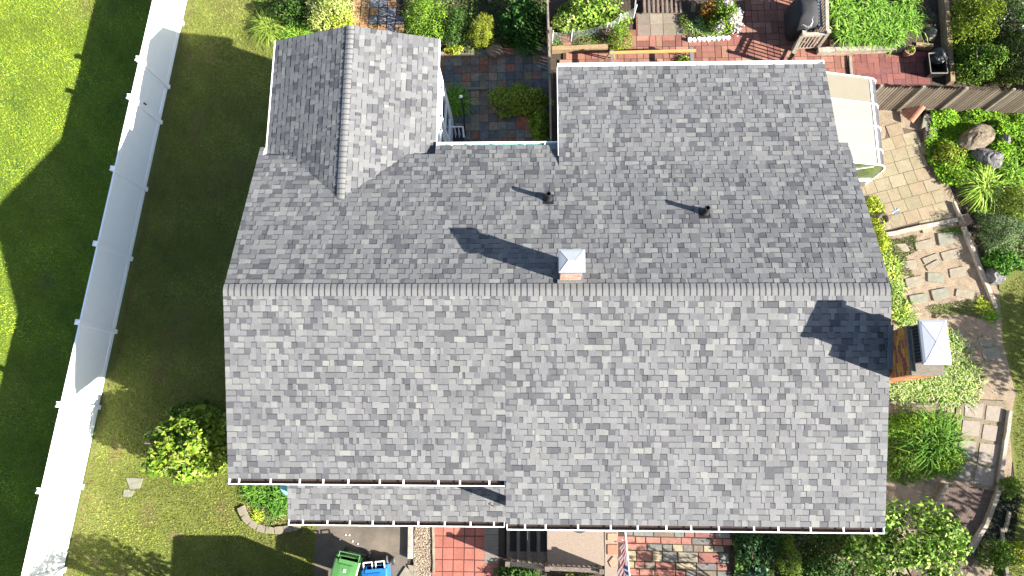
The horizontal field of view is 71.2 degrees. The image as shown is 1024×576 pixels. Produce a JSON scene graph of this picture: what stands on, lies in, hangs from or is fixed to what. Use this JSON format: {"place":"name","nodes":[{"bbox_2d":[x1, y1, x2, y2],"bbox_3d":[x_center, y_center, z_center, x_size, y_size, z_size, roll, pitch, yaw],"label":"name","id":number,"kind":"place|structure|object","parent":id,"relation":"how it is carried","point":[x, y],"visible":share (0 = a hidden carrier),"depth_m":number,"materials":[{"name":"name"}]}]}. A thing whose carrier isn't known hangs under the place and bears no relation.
{"place":"outdoors","nodes":[
{"label":"outdoors","id":0,"kind":"place"},
{"bbox_2d":[0,0,151,575],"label":"grass","id":1,"kind":"structure","parent":0,"point":[50,150],"depth_m":24.18,"materials":[{"name":"green plant"}]},
{"bbox_2d":[0,0,185,575],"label":"lawn beyond fence","id":2,"kind":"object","parent":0,"point":[21,305],"depth_m":24.07,"materials":[{"name":"green plant"}]},
{"bbox_2d":[21,0,186,575],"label":"vinyl fence","id":3,"kind":"object","parent":2,"relation":"on","point":[62,486],"visible":1,"depth_m":22.23,"materials":[{"name":"white plastic"}]},
{"bbox_2d":[62,0,351,575],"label":"lawn","id":4,"kind":"structure","parent":0,"point":[183,348],"depth_m":22.95,"materials":[{"name":"green plant"}]},
{"bbox_2d":[140,401,227,484],"bbox_3d":[-9.666,4.678,21.066,2.546,2.344,2.290,-28,79,-4],"label":"shrub","id":5,"kind":"object","parent":4,"relation":"on","point":[168,450],"visible":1,"depth_m":20.71,"materials":[{"name":"green plant"}]},
{"bbox_2d":[238,485,275,513],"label":"grass plant","id":6,"kind":"object","parent":4,"relation":"on","point":[253,493],"depth_m":21.71,"materials":[{"name":"green plant"}]},
{"bbox_2d":[245,8,294,53],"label":"ornamental grass","id":7,"kind":"object","parent":4,"relation":"on","point":[269,26],"depth_m":24.79,"materials":[{"name":"green plant"}]},
{"bbox_2d":[254,485,287,528],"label":"grass plant","id":8,"kind":"object","parent":4,"relation":"on","point":[278,496],"depth_m":21.62,"materials":[{"name":"green plant"}]},
{"bbox_2d":[270,0,315,30],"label":"shrub","id":9,"kind":"object","parent":4,"relation":"on","point":[294,8],"visible":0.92,"depth_m":24.52,"materials":[{"name":"green plant"}]},
{"bbox_2d":[303,0,359,32],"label":"shrub","id":10,"kind":"object","parent":4,"relation":"on","point":[321,14],"visible":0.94,"depth_m":24.13,"materials":[{"name":"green plant"}]},
{"bbox_2d":[314,526,407,575],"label":"driveway","id":11,"kind":"structure","parent":0,"point":[378,542],"depth_m":21.42,"materials":[{"name":"concrete"}]},
{"bbox_2d":[330,546,370,575],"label":"wheeled bin","id":12,"kind":"object","parent":11,"relation":"on","point":[346,564],"visible":1,"depth_m":20.22,"materials":[{"name":"plastic"}]},
{"bbox_2d":[361,556,394,575],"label":"wheeled bin","id":13,"kind":"object","parent":11,"relation":"on","point":[372,570],"visible":1,"depth_m":20.25,"materials":[{"name":"plastic"}]},
{"bbox_2d":[440,47,548,141],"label":"slate courtyard","id":14,"kind":"structure","parent":0,"point":[510,73],"depth_m":24.34,"materials":[{"name":"grey stone"}]},
{"bbox_2d":[446,80,476,121],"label":"grass plant","id":15,"kind":"object","parent":14,"relation":"on","point":[455,104],"depth_m":24.08,"materials":[{"name":"green plant"}]},
{"bbox_2d":[605,531,618,575],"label":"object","id":16,"kind":"structure","parent":0,"point":[610,570],"depth_m":21.08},
{"bbox_2d":[343,0,1023,575],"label":"ground","id":17,"kind":"structure","parent":0,"point":[629,6],"depth_m":24.12,"materials":[{"name":"soil"}]},
{"bbox_2d":[348,0,403,32],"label":"slate path","id":18,"kind":"structure","parent":17,"relation":"on","point":[390,15],"depth_m":25.01,"materials":[{"name":"grey stone"}]},
{"bbox_2d":[413,527,431,575],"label":"gravel","id":19,"kind":"structure","parent":17,"relation":"on","point":[421,553],"depth_m":21.29,"materials":[{"name":"beige gravel"}]},
{"bbox_2d":[401,0,447,41],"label":"shrub","id":20,"kind":"object","parent":17,"relation":"on","point":[421,6],"visible":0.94,"depth_m":23.97,"materials":[{"name":"green plant"}]},
{"bbox_2d":[440,4,469,50],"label":"shrub","id":21,"kind":"object","parent":17,"relation":"on","point":[458,17],"visible":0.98,"depth_m":24.33,"materials":[{"name":"green plant"}]},
{"bbox_2d":[432,527,495,575],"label":"front walk","id":22,"kind":"structure","parent":17,"relation":"on","point":[444,538],"depth_m":21.25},
{"bbox_2d":[402,0,547,54],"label":"ground cover","id":23,"kind":"object","parent":17,"relation":"on","point":[473,17],"visible":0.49,"depth_m":24.79,"materials":[{"name":"green plant"}]},
{"bbox_2d":[466,12,495,50],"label":"shrub","id":24,"kind":"object","parent":17,"relation":"on","point":[487,20],"visible":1,"depth_m":24.17,"materials":[{"name":"yellow plant"}]},
{"bbox_2d":[484,527,497,563],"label":"grey walk","id":25,"kind":"structure","parent":17,"relation":"on","point":[491,543],"depth_m":21.25,"materials":[{"name":"grey concrete"}]},
{"bbox_2d":[492,566,541,575],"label":"shrub","id":26,"kind":"object","parent":17,"relation":"on","point":[512,571],"visible":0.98,"depth_m":20.85,"materials":[{"name":"green plant"}]},
{"bbox_2d":[484,82,554,119],"bbox_3d":[0.245,-6.289,23.805,2.391,0.836,1.216,0,78,2],"label":"shrub","id":27,"kind":"object","parent":17,"relation":"on","point":[520,101],"visible":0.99,"depth_m":23.74,"materials":[{"name":"green plant"}]},
{"bbox_2d":[497,0,543,46],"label":"shrub","id":28,"kind":"object","parent":17,"relation":"on","point":[522,18],"visible":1,"depth_m":24.01,"materials":[{"name":"green plant"}]},
{"bbox_2d":[506,29,546,63],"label":"shrub","id":29,"kind":"object","parent":17,"relation":"on","point":[530,47],"depth_m":24.42,"materials":[{"name":"green plant"}]},
{"bbox_2d":[526,103,549,140],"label":"shrub","id":30,"kind":"object","parent":17,"relation":"on","point":[537,123],"visible":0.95,"depth_m":23.59,"materials":[{"name":"green plant"}]},
{"bbox_2d":[546,0,552,140],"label":"timber fence","id":31,"kind":"object","parent":17,"relation":"on","point":[549,43],"visible":0.93,"depth_m":23.00,"materials":[{"name":"wood"}]},
{"bbox_2d":[506,530,603,565],"bbox_3d":[1.240,6.527,21.035,2.805,0.860,2.936,0,78,2],"label":"stoop","id":32,"kind":"object","parent":17,"relation":"on","point":[585,548],"visible":0.33,"depth_m":20.45,"materials":[{"name":"concrete"}]},
{"bbox_2d":[505,557,603,573],"bbox_3d":[1.182,7.873,20.327,2.736,1.495,0.136,2,78,2],"label":"porch railing","id":33,"kind":"object","parent":32,"relation":"on","point":[546,567],"visible":0.99,"depth_m":19.85,"materials":[{"name":"white wood"}]},
{"bbox_2d":[551,12,579,34],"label":"shrub","id":34,"kind":"object","parent":17,"relation":"on","point":[563,27],"visible":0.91,"depth_m":24.38,"materials":[{"name":"green plant"}]},
{"bbox_2d":[223,25,951,533],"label":"house","id":35,"kind":"structure","parent":17,"relation":"on","point":[647,297],"depth_m":16.82,"materials":[{"name":"grey"}]},
{"bbox_2d":[440,87,450,141],"bbox_3d":[-2.024,-5.210,21.759,0.062,2.020,0.920,0,78,2],"label":"window","id":36,"kind":"structure","parent":35,"relation":"in","point":[445,116],"depth_m":21.66,"materials":[{"name":"plastic"}]},
{"bbox_2d":[554,0,633,31],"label":"shrub","id":37,"kind":"object","parent":17,"relation":"on","point":[588,11],"visible":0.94,"depth_m":24.34,"materials":[{"name":"green plant"}]},
{"bbox_2d":[619,531,730,575],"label":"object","id":38,"kind":"object","parent":17,"relation":"on","point":[726,549],"visible":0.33,"depth_m":21.03,"materials":[{"name":"red brick"}]},
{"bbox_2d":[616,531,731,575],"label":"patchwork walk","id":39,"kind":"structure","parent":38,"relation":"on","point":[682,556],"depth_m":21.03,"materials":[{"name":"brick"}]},
{"bbox_2d":[826,72,884,186],"bbox_3d":[9.850,-4.933,22.277,3.038,2.584,2.897,0,78,2],"label":"greenhouse","id":40,"kind":"object","parent":17,"relation":"on","point":[858,127],"visible":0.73,"depth_m":21.58,"materials":[{"name":"glass"}]},
{"bbox_2d":[828,0,921,47],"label":"raised bed","id":41,"kind":"object","parent":17,"relation":"on","point":[832,40],"visible":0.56,"depth_m":24.05,"materials":[{"name":"plant"}]},
{"bbox_2d":[823,0,857,25],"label":"daylily","id":42,"kind":"object","parent":41,"relation":"on","point":[834,9],"visible":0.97,"depth_m":24.03,"materials":[{"name":"green plant"}]},
{"bbox_2d":[829,18,868,53],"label":"daylily","id":43,"kind":"object","parent":41,"relation":"on","point":[845,33],"visible":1,"depth_m":23.86,"materials":[{"name":"green plant"}]},
{"bbox_2d":[833,0,872,27],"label":"daylily","id":44,"kind":"object","parent":41,"relation":"on","point":[856,12],"visible":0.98,"depth_m":23.98,"materials":[{"name":"green plant"}]},
{"bbox_2d":[849,19,892,52],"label":"daylily","id":45,"kind":"object","parent":41,"relation":"on","point":[868,32],"visible":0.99,"depth_m":23.82,"materials":[{"name":"green plant"}]},
{"bbox_2d":[867,17,912,56],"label":"daylily","id":46,"kind":"object","parent":41,"relation":"on","point":[889,38],"visible":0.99,"depth_m":23.78,"materials":[{"name":"green plant"}]},
{"bbox_2d":[888,5,933,47],"bbox_3d":[13.321,-8.856,23.908,1.583,0.359,1.927,-40,80,-6],"label":"daylily","id":47,"kind":"object","parent":41,"relation":"on","point":[913,19],"visible":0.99,"depth_m":23.86,"materials":[{"name":"green plant"}]},
{"bbox_2d":[861,123,956,233],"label":"sandstone patio","id":48,"kind":"structure","parent":17,"relation":"on","point":[898,180],"depth_m":23.11,"materials":[{"name":"beige stone"}]},
{"bbox_2d":[858,84,1023,113],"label":"picket fence","id":49,"kind":"object","parent":17,"relation":"on","point":[1007,101],"visible":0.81,"depth_m":22.73,"materials":[{"name":"brown wood"}]},
{"bbox_2d":[928,140,967,174],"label":"shrub","id":50,"kind":"object","parent":17,"relation":"on","point":[947,150],"visible":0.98,"depth_m":22.98,"materials":[{"name":"green plant"}]},
{"bbox_2d":[944,0,954,84],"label":"edging timber","id":51,"kind":"object","parent":17,"relation":"on","point":[950,77],"visible":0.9,"depth_m":23.78,"materials":[{"name":"beige wood"}]},
{"bbox_2d":[924,108,1023,186],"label":"ground cover","id":52,"kind":"object","parent":17,"relation":"on","point":[956,127],"visible":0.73,"depth_m":23.23,"materials":[{"name":"green plant"}]},
{"bbox_2d":[954,124,995,151],"bbox_3d":[15.025,-4.822,23.091,1.468,0.640,0.850,-36,79,-5],"label":"rock","id":53,"kind":"object","parent":17,"relation":"on","point":[975,137],"visible":0.86,"depth_m":22.94,"materials":[{"name":"beige stone"}]},
{"bbox_2d":[944,0,1009,54],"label":"shrub","id":54,"kind":"object","parent":17,"relation":"on","point":[989,11],"visible":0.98,"depth_m":23.33,"materials":[{"name":"green plant"}]},
{"bbox_2d":[951,42,1012,85],"bbox_3d":[15.348,-7.396,23.250,1.944,1.374,1.252,0,78,2],"label":"shrub","id":55,"kind":"object","parent":17,"relation":"on","point":[990,54],"visible":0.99,"depth_m":23.17,"materials":[{"name":"green plant"}]},
{"bbox_2d":[957,163,1014,214],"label":"striped grass","id":56,"kind":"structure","parent":17,"relation":"on","point":[990,187],"depth_m":22.72,"materials":[{"name":"green plant"}]},
{"bbox_2d":[969,148,1003,171],"bbox_3d":[15.397,-4.269,22.989,1.152,0.588,0.718,33,81,8],"label":"rock","id":57,"kind":"object","parent":17,"relation":"on","point":[988,156],"visible":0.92,"depth_m":22.85,"materials":[{"name":"grey stone"}]},
{"bbox_2d":[954,0,1023,86],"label":"ground cover","id":58,"kind":"object","parent":17,"relation":"on","point":[1000,80],"visible":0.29,"depth_m":23.79,"materials":[{"name":"green plant"}]},
{"bbox_2d":[968,171,1023,270],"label":"ground cover","id":59,"kind":"object","parent":17,"relation":"on","point":[1002,212],"visible":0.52,"depth_m":22.72,"materials":[{"name":"green plant"}]},
{"bbox_2d":[974,212,1023,254],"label":"shrub","id":60,"kind":"object","parent":17,"relation":"on","point":[1007,236],"visible":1,"depth_m":22.17,"materials":[{"name":"green plant"}]},
{"bbox_2d":[981,249,1023,277],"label":"shrub","id":61,"kind":"object","parent":17,"relation":"on","point":[1008,260],"visible":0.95,"depth_m":22.20,"materials":[{"name":"green plant"}]},
{"bbox_2d":[982,39,1023,89],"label":"shrub","id":62,"kind":"object","parent":17,"relation":"on","point":[1016,56],"visible":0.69,"depth_m":23.22,"materials":[{"name":"green plant"}]},
{"bbox_2d":[986,0,1023,46],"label":"shrub","id":63,"kind":"object","parent":17,"relation":"on","point":[1020,12],"visible":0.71,"depth_m":23.58,"materials":[{"name":"green plant"}]},
{"bbox_2d":[995,180,1023,223],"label":"shrub","id":64,"kind":"object","parent":17,"relation":"on","point":[1019,192],"visible":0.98,"depth_m":22.42,"materials":[{"name":"green plant"}]},
{"bbox_2d":[998,155,1023,188],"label":"shrub","id":65,"kind":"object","parent":17,"relation":"on","point":[1012,168],"depth_m":22.91,"materials":[{"name":"green plant"}]},
{"bbox_2d":[559,0,887,122],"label":"brick patio","id":66,"kind":"structure","parent":0,"point":[708,52],"depth_m":24.37,"materials":[{"name":"red brick"}]},
{"bbox_2d":[552,44,607,53],"bbox_3d":[2.314,-8.170,24.406,1.900,0.235,0.187,-2,78,2],"label":"edging timber","id":67,"kind":"object","parent":66,"relation":"on","point":[559,49],"visible":1,"depth_m":24.31,"materials":[{"name":"beige wood"}]},
{"bbox_2d":[552,24,612,45],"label":"weeds","id":68,"kind":"object","parent":66,"relation":"on","point":[583,41],"visible":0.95,"depth_m":24.49,"materials":[{"name":"green plant"}]},
{"bbox_2d":[681,0,745,41],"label":"island bed","id":69,"kind":"object","parent":66,"relation":"on","point":[686,6],"visible":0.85,"depth_m":24.58,"materials":[{"name":"plant"}]},
{"bbox_2d":[706,0,744,36],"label":"shrub","id":70,"kind":"object","parent":69,"relation":"on","point":[730,16],"visible":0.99,"depth_m":24.00,"materials":[{"name":"white plant"}]},
{"bbox_2d":[784,0,822,40],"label":"covered grill","id":71,"kind":"object","parent":66,"relation":"on","point":[798,14],"visible":0.88,"depth_m":23.55,"materials":[{"name":"grey fabric"}]},
{"bbox_2d":[787,0,830,59],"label":"wood ramp railing","id":72,"kind":"object","parent":66,"relation":"on","point":[822,36],"visible":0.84,"depth_m":23.47,"materials":[{"name":"beige wood"}]},
{"bbox_2d":[816,45,903,54],"bbox_3d":[11.691,-8.001,24.040,2.817,0.256,0.200,-1,78,2],"label":"edging timber","id":73,"kind":"object","parent":66,"relation":"on","point":[830,50],"visible":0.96,"depth_m":23.95,"materials":[{"name":"white wood"}]},
{"bbox_2d":[736,223,1015,575],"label":"garden soil","id":74,"kind":"structure","parent":0,"point":[998,386],"depth_m":22.06,"materials":[{"name":"brown soil"}]},
{"bbox_2d":[732,532,777,569],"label":"shrub","id":75,"kind":"object","parent":74,"relation":"on","point":[750,555],"visible":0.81,"depth_m":20.57,"materials":[{"name":"green plant"}]},
{"bbox_2d":[774,534,803,575],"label":"conifer","id":76,"kind":"object","parent":74,"relation":"on","point":[789,558],"visible":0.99,"depth_m":20.33,"materials":[{"name":"green plant"}]},
{"bbox_2d":[732,532,889,575],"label":"ground cover","id":77,"kind":"object","parent":74,"relation":"on","point":[803,545],"visible":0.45,"depth_m":20.82,"materials":[{"name":"green plant"}]},
{"bbox_2d":[798,550,841,575],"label":"shrub","id":78,"kind":"object","parent":74,"relation":"on","point":[816,568],"visible":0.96,"depth_m":20.36,"materials":[{"name":"green plant"}]},
{"bbox_2d":[813,533,868,561],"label":"shrub","id":79,"kind":"object","parent":74,"relation":"on","point":[834,545],"visible":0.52,"depth_m":20.35,"materials":[{"name":"green plant"}]},
{"bbox_2d":[873,205,910,319],"bbox_3d":[11.834,-0.819,22.564,1.186,0.261,3.796,0,78,2],"label":"ground cover","id":80,"kind":"object","parent":74,"relation":"on","point":[894,266],"visible":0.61,"depth_m":22.43,"materials":[{"name":"green plant"}]},
{"bbox_2d":[888,235,917,276],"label":"moss","id":81,"kind":"object","parent":74,"relation":"on","point":[902,241],"visible":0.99,"depth_m":22.70,"materials":[{"name":"green plant"}]},
{"bbox_2d":[889,381,917,411],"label":"ribbon grass","id":82,"kind":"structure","parent":74,"relation":"on","point":[898,396],"depth_m":21.69,"materials":[{"name":"green plant"}]},
{"bbox_2d":[887,448,920,478],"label":"shrub","id":83,"kind":"object","parent":74,"relation":"on","point":[908,461],"visible":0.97,"depth_m":20.99,"materials":[{"name":"green plant"}]},
{"bbox_2d":[840,496,973,575],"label":"tree","id":84,"kind":"object","parent":74,"relation":"on","point":[925,552],"visible":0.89,"depth_m":18.78,"materials":[{"name":"green plant"}]},
{"bbox_2d":[888,410,944,442],"bbox_3d":[11.908,4.123,21.213,2.116,0.838,0.985,0,78,2],"label":"shrub","id":85,"kind":"object","parent":74,"relation":"on","point":[903,424],"visible":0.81,"depth_m":21.07,"materials":[{"name":"green plant"}]},
{"bbox_2d":[903,378,936,405],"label":"ribbon grass","id":86,"kind":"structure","parent":74,"relation":"on","point":[921,388],"depth_m":21.69,"materials":[{"name":"green plant"}]},
{"bbox_2d":[887,412,964,485],"bbox_3d":[12.321,4.795,21.326,2.371,0.326,2.171,0,78,2],"label":"ground cover","id":87,"kind":"object","parent":74,"relation":"on","point":[890,439],"visible":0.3,"depth_m":21.28,"materials":[{"name":"green plant"}]},
{"bbox_2d":[888,389,974,485],"bbox_3d":[12.327,4.476,21.096,2.860,0.830,2.879,-36,79,-5],"label":"daylily","id":88,"kind":"object","parent":74,"relation":"on","point":[925,448],"visible":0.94,"depth_m":20.96,"materials":[{"name":"green plant"}]},
{"bbox_2d":[922,447,968,480],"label":"shrub","id":89,"kind":"object","parent":74,"relation":"on","point":[957,465],"visible":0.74,"depth_m":20.85,"materials":[{"name":"green plant"}]},
{"bbox_2d":[930,374,974,413],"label":"ribbon grass","id":90,"kind":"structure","parent":74,"relation":"on","point":[945,401],"depth_m":21.62,"materials":[{"name":"green plant"}]},
{"bbox_2d":[948,326,972,364],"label":"ribbon grass","id":91,"kind":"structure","parent":74,"relation":"on","point":[956,346],"depth_m":21.93,"materials":[{"name":"green plant"}]},
{"bbox_2d":[928,299,997,322],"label":"moss","id":92,"kind":"object","parent":74,"relation":"on","point":[958,308],"visible":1,"depth_m":22.25,"materials":[{"name":"green plant"}]},
{"bbox_2d":[946,373,987,411],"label":"ribbon grass","id":93,"kind":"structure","parent":74,"relation":"on","point":[970,392],"depth_m":21.63,"materials":[{"name":"green plant"}]},
{"bbox_2d":[951,353,988,401],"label":"ribbon grass","id":94,"kind":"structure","parent":74,"relation":"on","point":[969,369],"depth_m":21.75,"materials":[{"name":"green plant"}]},
{"bbox_2d":[949,400,1006,490],"bbox_3d":[13.966,4.595,21.403,1.442,0.001,2.765,12,79,4],"label":"slab bed","id":95,"kind":"object","parent":74,"relation":"on","point":[979,440],"visible":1,"depth_m":21.41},
{"bbox_2d":[974,465,994,486],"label":"path slab","id":96,"kind":"structure","parent":95,"relation":"on","point":[984,475],"depth_m":21.18,"materials":[{"name":"grey stone"}]},
{"bbox_2d":[977,443,998,464],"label":"path slab","id":97,"kind":"structure","parent":95,"relation":"on","point":[987,453],"depth_m":21.31,"materials":[{"name":"beige stone"}]},
{"bbox_2d":[960,226,997,308],"bbox_3d":[14.690,-0.666,22.470,0.143,0.124,2.716,-14,78,-1],"label":"edging timber","id":98,"kind":"object","parent":74,"relation":"on","point":[981,272],"visible":1,"depth_m":22.43,"materials":[{"name":"white wood"}]},
{"bbox_2d":[972,537,1019,571],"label":"shrub","id":99,"kind":"object","parent":74,"relation":"on","point":[1002,552],"visible":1,"depth_m":20.38,"materials":[{"name":"green plant"}]},
{"bbox_2d":[994,410,1012,493],"bbox_3d":[14.634,4.867,21.280,0.124,0.176,2.484,15,79,5],"label":"edging timber","id":100,"kind":"object","parent":74,"relation":"on","point":[1004,445],"visible":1,"depth_m":21.25,"materials":[{"name":"white wood"}]},
{"bbox_2d":[994,475,1023,501],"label":"shrub","id":101,"kind":"object","parent":74,"relation":"on","point":[1014,485],"visible":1,"depth_m":20.88,"materials":[{"name":"green plant"}]},
{"bbox_2d":[852,52,930,95],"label":"brick path","id":102,"kind":"structure","parent":0,"point":[887,68],"depth_m":23.96,"materials":[{"name":"red brick"}]},
{"bbox_2d":[923,53,947,77],"bbox_3d":[14.017,-7.356,23.698,0.576,0.426,0.756,0,78,2],"label":"planter","id":103,"kind":"object","parent":102,"relation":"on","point":[931,70],"visible":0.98,"depth_m":23.64,"materials":[{"name":"stone"}]},
{"bbox_2d":[878,105,957,236],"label":"patio sand","id":104,"kind":"structure","parent":0,"point":[888,117],"depth_m":23.55,"materials":[{"name":"beige sand"}]},
{"bbox_2d":[911,483,1000,575],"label":"soil path","id":105,"kind":"structure","parent":0,"point":[968,505],"depth_m":21.05,"materials":[{"name":"brown soil"}]},
{"bbox_2d":[992,267,1023,575],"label":"lawn","id":106,"kind":"structure","parent":0,"point":[1014,276],"depth_m":21.86,"materials":[{"name":"green plant"}]},
{"bbox_2d":[984,493,1022,538],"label":"ground cover","id":107,"kind":"object","parent":106,"relation":"on","point":[998,516],"visible":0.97,"depth_m":20.93,"materials":[{"name":"green plant"}]},
{"label":"concrete pavers bed","id":108,"kind":"structure","parent":0,"visible":0},
{"bbox_2d":[637,13,685,35],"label":"concrete pavers","id":109,"kind":"object","parent":108,"relation":"on","point":[659,24],"visible":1,"depth_m":24.56,"materials":[{"name":"beige concrete"}]},
{"bbox_2d":[642,0,682,13],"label":"wooden deck","id":110,"kind":"structure","parent":109,"relation":"on","point":[658,11],"depth_m":24.54,"materials":[{"name":"brown wood"}]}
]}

